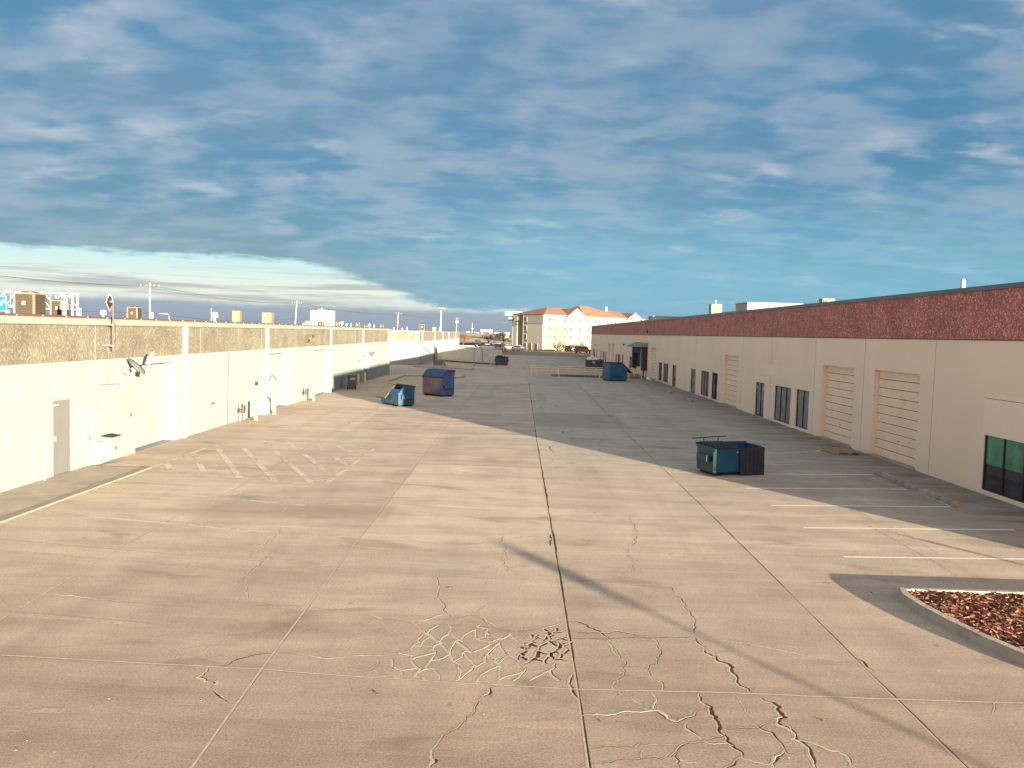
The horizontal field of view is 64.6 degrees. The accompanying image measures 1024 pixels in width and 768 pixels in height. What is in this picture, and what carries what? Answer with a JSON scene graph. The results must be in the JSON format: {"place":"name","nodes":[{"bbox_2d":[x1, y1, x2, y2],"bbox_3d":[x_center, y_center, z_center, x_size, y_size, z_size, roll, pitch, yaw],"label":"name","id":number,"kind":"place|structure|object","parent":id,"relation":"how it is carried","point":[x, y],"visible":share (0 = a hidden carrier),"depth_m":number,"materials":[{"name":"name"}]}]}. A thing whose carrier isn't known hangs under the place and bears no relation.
{"place":"outdoors","nodes":[
{"label":"outdoors","id":0,"kind":"place"},
{"bbox_2d":[0,466,140,516],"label":"sidewalk","id":1,"kind":"structure","parent":0,"point":[23,497],"depth_m":21.59,"materials":[{"name":"concrete"}]},
{"bbox_2d":[43,462,45,479],"bbox_3d":[-12.955,2.413,22.465,0.055,0.500,0.055,3,4,23],"label":"pipe stub","id":2,"kind":"object","parent":1,"relation":"on","point":[44,470],"visible":1,"depth_m":22.45,"materials":[{"name":"white metal"}]},
{"bbox_2d":[459,342,491,345],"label":"road","id":3,"kind":"structure","parent":0,"point":[471,344],"depth_m":301.09,"materials":[{"name":"grey asphalt"}]},
{"bbox_2d":[481,334,497,343],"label":"bare tree","id":4,"kind":"object","parent":3,"relation":"on","point":[486,337],"visible":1,"depth_m":266.91,"materials":[{"name":"brown plant"}]},
{"bbox_2d":[459,332,511,342],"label":"embankment","id":5,"kind":"structure","parent":0,"point":[475,336],"depth_m":426.33,"materials":[{"name":"beige soil"}]},
{"bbox_2d":[0,355,1023,767],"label":"parking lot","id":6,"kind":"structure","parent":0,"point":[646,605],"depth_m":13.80,"materials":[{"name":"concrete"}]},
{"bbox_2d":[0,467,151,523],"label":"kerb","id":7,"kind":"structure","parent":6,"relation":"on","point":[20,513],"depth_m":20.53,"materials":[{"name":"beige concrete"}]},
{"bbox_2d":[0,313,391,492],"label":"warehouse","id":8,"kind":"structure","parent":6,"relation":"on","point":[54,372],"depth_m":28.91,"materials":[{"name":"beige paint"}]},
{"bbox_2d":[13,291,45,313],"bbox_3d":[-15.983,-2.594,26.885,0.720,0.956,0.720,2,4,0],"label":"air conditioner","id":9,"kind":"object","parent":8,"relation":"on","point":[27,302],"visible":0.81,"depth_m":26.56,"materials":[{"name":"metal"}]},
{"bbox_2d":[50,299,70,314],"bbox_3d":[-16.361,-2.682,29.362,0.509,0.799,0.515,2,4,0],"label":"air conditioner","id":10,"kind":"object","parent":8,"relation":"on","point":[54,307],"visible":0.52,"depth_m":29.13,"materials":[{"name":"metal"}]},
{"bbox_2d":[53,399,70,474],"bbox_3d":[-13.041,1.526,23.440,0.080,2.123,0.915,2,4,0],"label":"door","id":11,"kind":"structure","parent":8,"relation":"in","point":[61,409],"depth_m":23.46,"materials":[{"name":"grey paint"}]},
{"bbox_2d":[59,301,68,314],"bbox_3d":[-15.319,-2.493,27.734,0.300,0.688,0.295,2,4,0],"label":"roof vent","id":12,"kind":"object","parent":8,"relation":"on","point":[64,306],"visible":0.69,"depth_m":27.63,"materials":[{"name":"metal"}]},
{"bbox_2d":[85,435,91,441],"bbox_3d":[-12.940,1.665,24.747,0.106,0.169,0.233,2,4,0],"label":"junction box","id":13,"kind":"object","parent":8,"relation":"attached to","point":[88,438],"visible":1,"depth_m":24.68,"materials":[{"name":"paint"}]},
{"bbox_2d":[88,408,104,444],"bbox_3d":[-12.796,1.314,24.916,0.325,1.103,0.463,2,4,0],"label":"twin flood light","id":14,"kind":"object","parent":8,"relation":"attached to","point":[94,414],"visible":1,"depth_m":24.82,"materials":[{"name":"white metal"}]},
{"bbox_2d":[100,310,106,316],"bbox_3d":[-15.690,-2.607,31.106,0.245,0.469,0.245,2,4,0],"label":"roof vent","id":15,"kind":"object","parent":8,"relation":"on","point":[103,313],"visible":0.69,"depth_m":31.02,"materials":[{"name":"white metal"}]},
{"bbox_2d":[94,433,120,463],"bbox_3d":[-12.822,2.046,25.718,0.345,0.832,1.090,2,4,0],"label":"electrical cabinet","id":16,"kind":"object","parent":8,"relation":"attached to","point":[107,447],"visible":1,"depth_m":25.62,"materials":[{"name":"white metal"}]},
{"bbox_2d":[102,293,113,350],"bbox_3d":[-12.703,-1.953,25.448,0.398,1.802,0.222,1,4,-16],"label":"antenna mast","id":17,"kind":"object","parent":8,"relation":"attached to","point":[110,302],"visible":1,"depth_m":25.45,"materials":[{"name":"metal"}]},
{"bbox_2d":[97,321,119,407],"bbox_3d":[-12.738,-0.712,25.913,0.338,2.853,1.421,2,4,0],"label":"wall cable","id":18,"kind":"object","parent":8,"relation":"attached to","point":[109,373],"depth_m":25.89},
{"bbox_2d":[127,306,141,317],"bbox_3d":[-16.909,-3.114,36.293,0.481,0.757,0.488,2,4,0],"label":"air conditioner","id":19,"kind":"object","parent":8,"relation":"on","point":[133,311],"visible":0.69,"depth_m":36.08,"materials":[{"name":"metal"}]},
{"bbox_2d":[115,351,154,385],"bbox_3d":[-12.613,-0.524,26.936,0.714,1.172,1.266,5,5,43],"label":"satellite dish","id":20,"kind":"object","parent":8,"relation":"attached to","point":[136,367],"visible":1,"depth_m":27.04,"materials":[{"name":"white metal"}]},
{"bbox_2d":[135,363,165,447],"bbox_3d":[-13.346,0.735,29.482,0.052,2.991,3.270,2,4,0],"label":"overhead door","id":21,"kind":"structure","parent":8,"relation":"in","point":[149,388],"depth_m":29.84,"materials":[{"name":"beige paint"}]},
{"bbox_2d":[211,312,217,320],"bbox_3d":[-16.552,-3.644,45.101,0.388,0.726,0.388,2,4,0],"label":"roof vent","id":22,"kind":"object","parent":8,"relation":"on","point":[214,315],"visible":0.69,"depth_m":44.97,"materials":[{"name":"white metal"}]},
{"bbox_2d":[232,310,241,321],"bbox_3d":[-16.494,-3.975,48.634,0.468,0.947,0.468,2,4,0],"label":"air conditioner","id":23,"kind":"object","parent":8,"relation":"on","point":[236,315],"visible":0.84,"depth_m":48.42,"materials":[{"name":"metal"}]},
{"bbox_2d":[252,378,257,388],"bbox_3d":[-12.715,-0.027,40.152,0.218,0.500,0.300,2,4,0],"label":"round meter","id":24,"kind":"object","parent":8,"relation":"attached to","point":[254,383],"visible":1,"depth_m":40.05,"materials":[{"name":"paint"}]},
{"bbox_2d":[251,386,272,413],"bbox_3d":[-12.663,0.816,41.289,0.340,1.468,2.928,2,4,0],"label":"electrical cabinet","id":25,"kind":"object","parent":8,"relation":"attached to","point":[266,406],"visible":0.91,"depth_m":41.36,"materials":[{"name":"white metal"}]},
{"bbox_2d":[262,312,273,322],"bbox_3d":[-16.354,-4.347,54.331,0.647,0.981,0.647,2,4,0],"label":"air conditioner","id":26,"kind":"object","parent":8,"relation":"on","point":[267,317],"visible":0.81,"depth_m":54.03,"materials":[{"name":"metal"}]},
{"bbox_2d":[269,353,280,405],"bbox_3d":[-13.203,-0.200,44.375,0.052,2.991,3.683,2,4,0],"label":"overhead door","id":27,"kind":"structure","parent":8,"relation":"in","point":[274,359],"depth_m":45.13,"materials":[{"name":"beige paint"}]},
{"bbox_2d":[305,335,313,341],"bbox_3d":[-12.453,-2.797,49.926,0.410,0.470,0.560,2,4,0],"label":"wall pack light","id":28,"kind":"object","parent":8,"relation":"attached to","point":[308,338],"visible":1,"depth_m":49.66,"materials":[{"name":"beige metal"}]},
{"bbox_2d":[313,349,323,393],"bbox_3d":[-13.110,-0.809,54.079,0.052,2.991,4.361,2,4,0],"label":"overhead door","id":29,"kind":"structure","parent":8,"relation":"in","point":[318,370],"depth_m":54.88,"materials":[{"name":"beige paint"}]},
{"bbox_2d":[310,310,334,325],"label":"billboard","id":30,"kind":"object","parent":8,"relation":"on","point":[327,318],"visible":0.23,"depth_m":149.84,"materials":[{"name":"paint"}]},
{"bbox_2d":[363,346,364,379],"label":"downspout","id":31,"kind":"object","parent":8,"relation":"in","point":[364,346],"depth_m":70.91,"materials":[{"name":"beige paint"}]},
{"bbox_2d":[238,403,245,420],"bbox_3d":[-12.731,1.315,38.185,0.240,0.828,0.760,2,4,0],"label":"gas meter","id":32,"kind":"object","parent":6,"relation":"on","point":[242,408],"visible":1,"depth_m":38.12,"materials":[{"name":"beige metal"}]},
{"bbox_2d":[254,401,257,419],"bbox_3d":[-12.178,1.255,38.502,0.170,0.940,0.166,2,4,0],"label":"bollard","id":33,"kind":"object","parent":6,"relation":"on","point":[255,409],"visible":1,"depth_m":38.44,"materials":[{"name":"yellow paint"}]},
{"bbox_2d":[273,396,275,413],"bbox_3d":[-12.150,1.071,41.426,0.170,0.940,0.166,2,4,0],"label":"bollard","id":34,"kind":"object","parent":6,"relation":"on","point":[274,404],"visible":1,"depth_m":41.36,"materials":[{"name":"yellow paint"}]},
{"bbox_2d":[303,387,307,400],"bbox_3d":[-12.623,0.602,49.540,0.240,0.828,0.760,2,4,0],"label":"gas meter","id":35,"kind":"object","parent":6,"relation":"on","point":[305,392],"visible":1,"depth_m":49.47,"materials":[{"name":"beige metal"}]},
{"bbox_2d":[312,386,314,400],"bbox_3d":[-12.177,0.584,49.700,0.170,0.870,0.166,2,4,0],"label":"bollard","id":36,"kind":"object","parent":6,"relation":"on","point":[313,393],"visible":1,"depth_m":49.64,"materials":[{"name":"metal"}]},
{"bbox_2d":[347,374,356,388],"bbox_3d":[-11.885,-0.159,60.110,0.740,1.060,0.950,1,4,-12],"label":"wheelie bin","id":37,"kind":"object","parent":6,"relation":"on","point":[351,378],"visible":1,"depth_m":59.78,"materials":[{"name":"brown plastic"}]},
{"bbox_2d":[376,383,415,406],"bbox_3d":[-6.907,0.635,48.231,1.499,1.262,2.192,-1,5,-39],"label":"dumpster","id":38,"kind":"object","parent":6,"relation":"on","point":[399,395],"visible":1,"depth_m":47.83,"materials":[{"name":"blue metal"}]},
{"bbox_2d":[388,375,421,380],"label":"kerb","id":39,"kind":"structure","parent":6,"relation":"on","point":[398,377],"depth_m":76.34,"materials":[{"name":"concrete"}]},
{"bbox_2d":[391,362,433,364],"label":"kerb","id":40,"kind":"structure","parent":6,"relation":"on","point":[407,364],"depth_m":105.05,"materials":[{"name":"concrete"}]},
{"bbox_2d":[390,330,459,364],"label":"warehouse","id":41,"kind":"structure","parent":6,"relation":"on","point":[417,347],"depth_m":103.66,"materials":[{"name":"paint"}]},
{"bbox_2d":[420,324,424,330],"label":"air conditioner","id":42,"kind":"object","parent":41,"relation":"on","point":[422,327],"visible":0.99,"depth_m":132.75,"materials":[{"name":"metal"}]},
{"bbox_2d":[422,368,455,396],"bbox_3d":[-5.092,-0.113,56.350,2.192,1.839,1.262,5,5,41],"label":"dumpster","id":43,"kind":"object","parent":6,"relation":"on","point":[436,381],"visible":1,"depth_m":55.85,"materials":[{"name":"blue metal"}]},
{"bbox_2d":[432,359,446,365],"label":"equipment cabinet","id":44,"kind":"object","parent":6,"relation":"on","point":[440,362],"visible":0.98,"depth_m":103.23,"materials":[{"name":"metal"}]},
{"bbox_2d":[413,366,474,369],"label":"kerb","id":45,"kind":"structure","parent":6,"relation":"on","point":[444,367],"depth_m":97.59,"materials":[{"name":"concrete"}]},
{"bbox_2d":[433,344,474,366],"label":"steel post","id":46,"kind":"object","parent":6,"relation":"on","point":[452,345],"visible":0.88,"depth_m":104.55,"materials":[{"name":"white metal"}]},
{"bbox_2d":[437,346,501,363],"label":"wall","id":47,"kind":"structure","parent":6,"relation":"on","point":[466,354],"depth_m":116.64,"materials":[{"name":"white paint"}]},
{"bbox_2d":[494,355,508,365],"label":"dumpster","id":48,"kind":"object","parent":6,"relation":"on","point":[500,360],"visible":1,"depth_m":110.82,"materials":[{"name":"metal"}]},
{"bbox_2d":[530,365,641,378],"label":"guard railing","id":49,"kind":"object","parent":6,"relation":"on","point":[596,369],"visible":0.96,"depth_m":86.00,"materials":[{"name":"metal"}]},
{"bbox_2d":[585,359,602,368],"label":"dumpster","id":50,"kind":"object","parent":6,"relation":"on","point":[593,363],"visible":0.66,"depth_m":109.95,"materials":[{"name":"metal"}]},
{"bbox_2d":[586,355,598,359],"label":"trash bag","id":51,"kind":"object","parent":50,"relation":"in","point":[591,357],"visible":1,"depth_m":110.15,"materials":[{"name":"white plastic"}]},
{"bbox_2d":[602,362,631,380],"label":"dumpster","id":52,"kind":"object","parent":6,"relation":"on","point":[615,371],"visible":1,"depth_m":80.67,"materials":[{"name":"blue metal"}]},
{"bbox_2d":[658,387,671,393],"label":"wheel stop","id":53,"kind":"object","parent":6,"relation":"on","point":[664,390],"visible":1,"depth_m":67.39,"materials":[{"name":"concrete"}]},
{"bbox_2d":[675,394,692,401],"bbox_3d":[12.671,1.030,59.876,0.192,0.158,5.565,2,4,0],"label":"wheel stop","id":54,"kind":"object","parent":6,"relation":"on","point":[684,398],"visible":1,"depth_m":59.40,"materials":[{"name":"concrete"}]},
{"bbox_2d":[692,435,764,475],"bbox_3d":[7.275,2.436,27.381,2.174,1.251,1.346,0,4,-20],"label":"dumpster","id":55,"kind":"object","parent":6,"relation":"on","point":[742,458],"visible":0.97,"depth_m":26.89,"materials":[{"name":"teal metal"}]},
{"bbox_2d":[820,447,861,454],"bbox_3d":[13.461,2.757,33.196,1.090,0.115,1.410,1,4,-6],"label":"pallet","id":56,"kind":"object","parent":6,"relation":"on","point":[837,451],"visible":1,"depth_m":32.98,"materials":[{"name":"brown wood"}]},
{"bbox_2d":[873,469,910,487],"bbox_3d":[12.574,3.112,26.804,0.192,0.158,2.866,2,4,4],"label":"wheel stop","id":57,"kind":"object","parent":6,"relation":"on","point":[896,480],"visible":0.92,"depth_m":26.64,"materials":[{"name":"concrete"}]},
{"bbox_2d":[909,484,958,506],"bbox_3d":[12.463,3.286,24.000,0.192,0.158,2.634,2,4,1],"label":"wheel stop","id":58,"kind":"object","parent":6,"relation":"on","point":[936,496],"visible":1,"depth_m":23.77,"materials":[{"name":"concrete"}]},
{"bbox_2d":[897,587,1023,664],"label":"kerb","id":59,"kind":"structure","parent":6,"relation":"on","point":[963,630],"depth_m":12.93,"materials":[{"name":"concrete"}]},
{"bbox_2d":[907,588,1023,649],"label":"mulch","id":60,"kind":"object","parent":59,"relation":"in","point":[999,616],"visible":0.96,"depth_m":13.48,"materials":[{"name":"wood"}]},
{"bbox_2d":[0,0,1023,378],"label":"sky","id":61,"kind":"structure","parent":0,"point":[478,161],"materials":[{"name":"blue"}]},
{"bbox_2d":[459,332,565,356],"bbox_3d":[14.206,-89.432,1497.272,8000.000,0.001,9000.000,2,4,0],"label":"ground","id":62,"kind":"structure","parent":0,"point":[490,342],"depth_m":363.14,"materials":[{"name":"beige soil"}]},
{"bbox_2d":[0,291,78,315],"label":"sign gantry","id":63,"kind":"object","parent":62,"relation":"on","point":[3,301],"visible":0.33,"depth_m":133.22,"materials":[{"name":"white metal"}]},
{"bbox_2d":[139,283,159,318],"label":"utility pole","id":64,"kind":"object","parent":62,"relation":"on","point":[149,286],"visible":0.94,"depth_m":133.82,"materials":[{"name":"white wood"}]},
{"bbox_2d":[0,276,500,331],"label":"power line","id":65,"kind":"object","parent":64,"relation":"attached to","point":[187,294],"visible":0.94,"depth_m":141.42,"materials":[{"name":"black metal"}]},
{"bbox_2d":[292,301,301,323],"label":"utility pole","id":66,"kind":"object","parent":62,"relation":"on","point":[296,303],"visible":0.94,"depth_m":203.62,"materials":[{"name":"white wood"}]},
{"bbox_2d":[480,329,492,337],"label":"white storage tank","id":67,"kind":"object","parent":62,"relation":"on","point":[490,331],"visible":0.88,"depth_m":418.63,"materials":[{"name":"metal"}]},
{"bbox_2d":[494,332,500,339],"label":"distant building","id":68,"kind":"structure","parent":62,"relation":"on","point":[498,333],"depth_m":399.40,"materials":[{"name":"beige metal"}]},
{"bbox_2d":[496,332,511,343],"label":"bare tree","id":69,"kind":"object","parent":62,"relation":"on","point":[504,338],"visible":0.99,"depth_m":279.65,"materials":[{"name":"brown plant"}]},
{"bbox_2d":[459,346,588,352],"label":"hotel lot","id":70,"kind":"structure","parent":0,"point":[508,349],"depth_m":211.51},
{"bbox_2d":[439,308,445,330],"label":"street light","id":71,"kind":"object","parent":70,"relation":"on","point":[441,318],"visible":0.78,"depth_m":229.43,"materials":[{"name":"beige metal"}]},
{"bbox_2d":[460,332,470,346],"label":"bare tree","id":72,"kind":"object","parent":70,"relation":"on","point":[463,340],"visible":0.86,"depth_m":229.98,"materials":[{"name":"brown plant"}]},
{"bbox_2d":[477,344,490,347],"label":"parked car","id":73,"kind":"object","parent":70,"relation":"on","point":[485,346],"visible":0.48,"depth_m":211.14,"materials":[{"name":"paint"}]},
{"bbox_2d":[489,343,500,349],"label":"parked car","id":74,"kind":"object","parent":70,"relation":"on","point":[492,346],"visible":0.48,"depth_m":204.18,"materials":[{"name":"paint"}]},
{"bbox_2d":[505,311,519,320],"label":"pylon sign","id":75,"kind":"object","parent":70,"relation":"on","point":[508,313],"visible":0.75,"depth_m":248.92,"materials":[{"name":"white plastic"}]},
{"bbox_2d":[512,345,523,350],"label":"parked car","id":76,"kind":"object","parent":70,"relation":"on","point":[518,347],"visible":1,"depth_m":207.31,"materials":[{"name":"paint"}]},
{"bbox_2d":[568,345,579,351],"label":"parked car","id":77,"kind":"object","parent":70,"relation":"on","point":[571,348],"visible":0.58,"depth_m":213.78,"materials":[{"name":"paint"}]},
{"bbox_2d":[502,351,590,356],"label":"dry grass","id":78,"kind":"structure","parent":0,"point":[545,353],"depth_m":182.58,"materials":[{"name":"beige plant"}]},
{"bbox_2d":[495,344,505,350],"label":"parked car","id":79,"kind":"object","parent":78,"relation":"on","point":[502,347],"visible":0.94,"depth_m":198.35,"materials":[{"name":"paint"}]},
{"bbox_2d":[574,346,590,352],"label":"parked car","id":80,"kind":"object","parent":78,"relation":"on","point":[580,349],"visible":0.94,"depth_m":201.38,"materials":[{"name":"paint"}]},
{"bbox_2d":[511,305,644,350],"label":"hotel","id":81,"kind":"structure","parent":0,"point":[552,329],"depth_m":217.07,"materials":[{"name":"beige"}]},
{"bbox_2d":[551,374,645,378],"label":"loading ramp","id":82,"kind":"structure","parent":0,"point":[587,376],"depth_m":91.24,"materials":[{"name":"concrete"}]},
{"bbox_2d":[648,316,674,319],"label":"distant building","id":83,"kind":"structure","parent":0,"point":[655,317],"depth_m":298.54,"materials":[{"name":"beige metal"}]},
{"bbox_2d":[735,302,799,310],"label":"rooftop unit","id":84,"kind":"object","parent":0,"point":[748,305],"depth_m":258.20,"materials":[{"name":"beige metal"}]},
{"bbox_2d":[590,282,1023,507],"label":"warehouse","id":85,"kind":"structure","parent":0,"point":[930,383],"depth_m":32.21,"materials":[{"name":"beige paint"}]},
{"bbox_2d":[627,342,647,376],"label":"dock shelter","id":86,"kind":"object","parent":85,"relation":"attached to","point":[639,354],"visible":1,"depth_m":93.23,"materials":[{"name":"fabric"}]},
{"bbox_2d":[636,353,639,366],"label":"dock door","id":87,"kind":"structure","parent":86,"relation":"in","point":[638,354],"depth_m":96.88,"materials":[{"name":"black metal"}]},
{"bbox_2d":[652,348,655,378],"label":"overhead door","id":88,"kind":"structure","parent":85,"relation":"in","point":[654,349],"depth_m":87.12,"materials":[{"name":"beige metal"}]},
{"bbox_2d":[659,362,661,379],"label":"window","id":89,"kind":"structure","parent":85,"relation":"in","point":[660,364],"depth_m":82.45,"materials":[{"name":"grey glass"}]},
{"bbox_2d":[663,363,667,382],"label":"window","id":90,"kind":"structure","parent":85,"relation":"in","point":[665,379],"depth_m":79.44,"materials":[{"name":"grey glass"}]},
{"bbox_2d":[672,365,675,386],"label":"door","id":91,"kind":"structure","parent":85,"relation":"in","point":[674,366],"depth_m":75.01,"materials":[{"name":"grey metal"}]},
{"bbox_2d":[691,369,695,393],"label":"door","id":92,"kind":"structure","parent":85,"relation":"in","point":[693,373],"depth_m":66.81,"materials":[{"name":"grey metal"}]},
{"bbox_2d":[701,371,708,396],"bbox_3d":[14.901,-0.045,62.344,0.065,1.891,2.700,2,4,0],"label":"window","id":93,"kind":"structure","parent":85,"relation":"in","point":[705,375],"depth_m":62.53,"materials":[{"name":"grey glass"}]},
{"bbox_2d":[712,373,717,399],"bbox_3d":[14.871,0.154,59.244,0.065,1.937,1.747,2,4,0],"label":"window","id":94,"kind":"structure","parent":85,"relation":"in","point":[715,375],"depth_m":59.50,"materials":[{"name":"black glass"}]},
{"bbox_2d":[709,300,721,313],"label":"air conditioner","id":95,"kind":"object","parent":85,"relation":"on","point":[715,308],"visible":0.58,"depth_m":86.41,"materials":[{"name":"metal"}]},
{"bbox_2d":[725,355,738,405],"bbox_3d":[14.991,-0.221,54.842,0.090,3.412,3.645,2,4,0],"label":"overhead door","id":96,"kind":"structure","parent":85,"relation":"in","point":[732,361],"depth_m":55.17,"materials":[{"name":"beige metal"}]},
{"bbox_2d":[755,382,764,416],"bbox_3d":[14.730,0.908,48.090,0.131,1.990,1.741,2,4,0],"label":"door","id":97,"kind":"structure","parent":85,"relation":"in","point":[760,386],"depth_m":48.27,"materials":[{"name":"grey metal"}]},
{"bbox_2d":[774,385,790,423],"bbox_3d":[14.725,1.103,43.960,0.065,1.918,2.705,2,4,0],"label":"window","id":98,"kind":"structure","parent":85,"relation":"in","point":[782,394],"depth_m":44.09,"materials":[{"name":"grey glass"}]},
{"bbox_2d":[796,389,808,429],"bbox_3d":[14.696,1.268,40.865,0.065,1.918,1.840,2,4,0],"label":"window","id":99,"kind":"structure","parent":85,"relation":"in","point":[802,395],"depth_m":41.00,"materials":[{"name":"grey glass"}]},
{"bbox_2d":[819,298,834,301],"bbox_3d":[19.234,-4.636,49.557,0.750,1.147,0.615,2,4,0],"label":"roof box","id":100,"kind":"object","parent":85,"relation":"on","point":[824,300],"visible":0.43,"depth_m":49.23,"materials":[{"name":"beige metal"}]},
{"bbox_2d":[823,365,854,444],"bbox_3d":[14.815,0.928,36.488,0.090,3.418,3.655,2,4,0],"label":"overhead door","id":101,"kind":"structure","parent":85,"relation":"in","point":[840,380],"depth_m":36.63,"materials":[{"name":"beige metal"}]},
{"bbox_2d":[875,370,919,466],"bbox_3d":[14.762,1.269,30.881,0.090,3.438,3.725,2,4,0],"label":"overhead door","id":102,"kind":"structure","parent":85,"relation":"in","point":[898,398],"depth_m":30.95,"materials":[{"name":"beige metal"}]},
{"bbox_2d":[960,279,965,287],"bbox_3d":[16.263,-3.334,29.250,0.173,0.929,0.173,2,4,0],"label":"roof vent","id":103,"kind":"object","parent":85,"relation":"on","point":[963,283],"visible":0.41,"depth_m":29.17,"materials":[{"name":"white metal"}]},
{"bbox_2d":[982,435,1023,502],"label":"window","id":104,"kind":"structure","parent":85,"relation":"in","point":[1003,468],"depth_m":23.87,"materials":[{"name":"green glass"}]}
]}

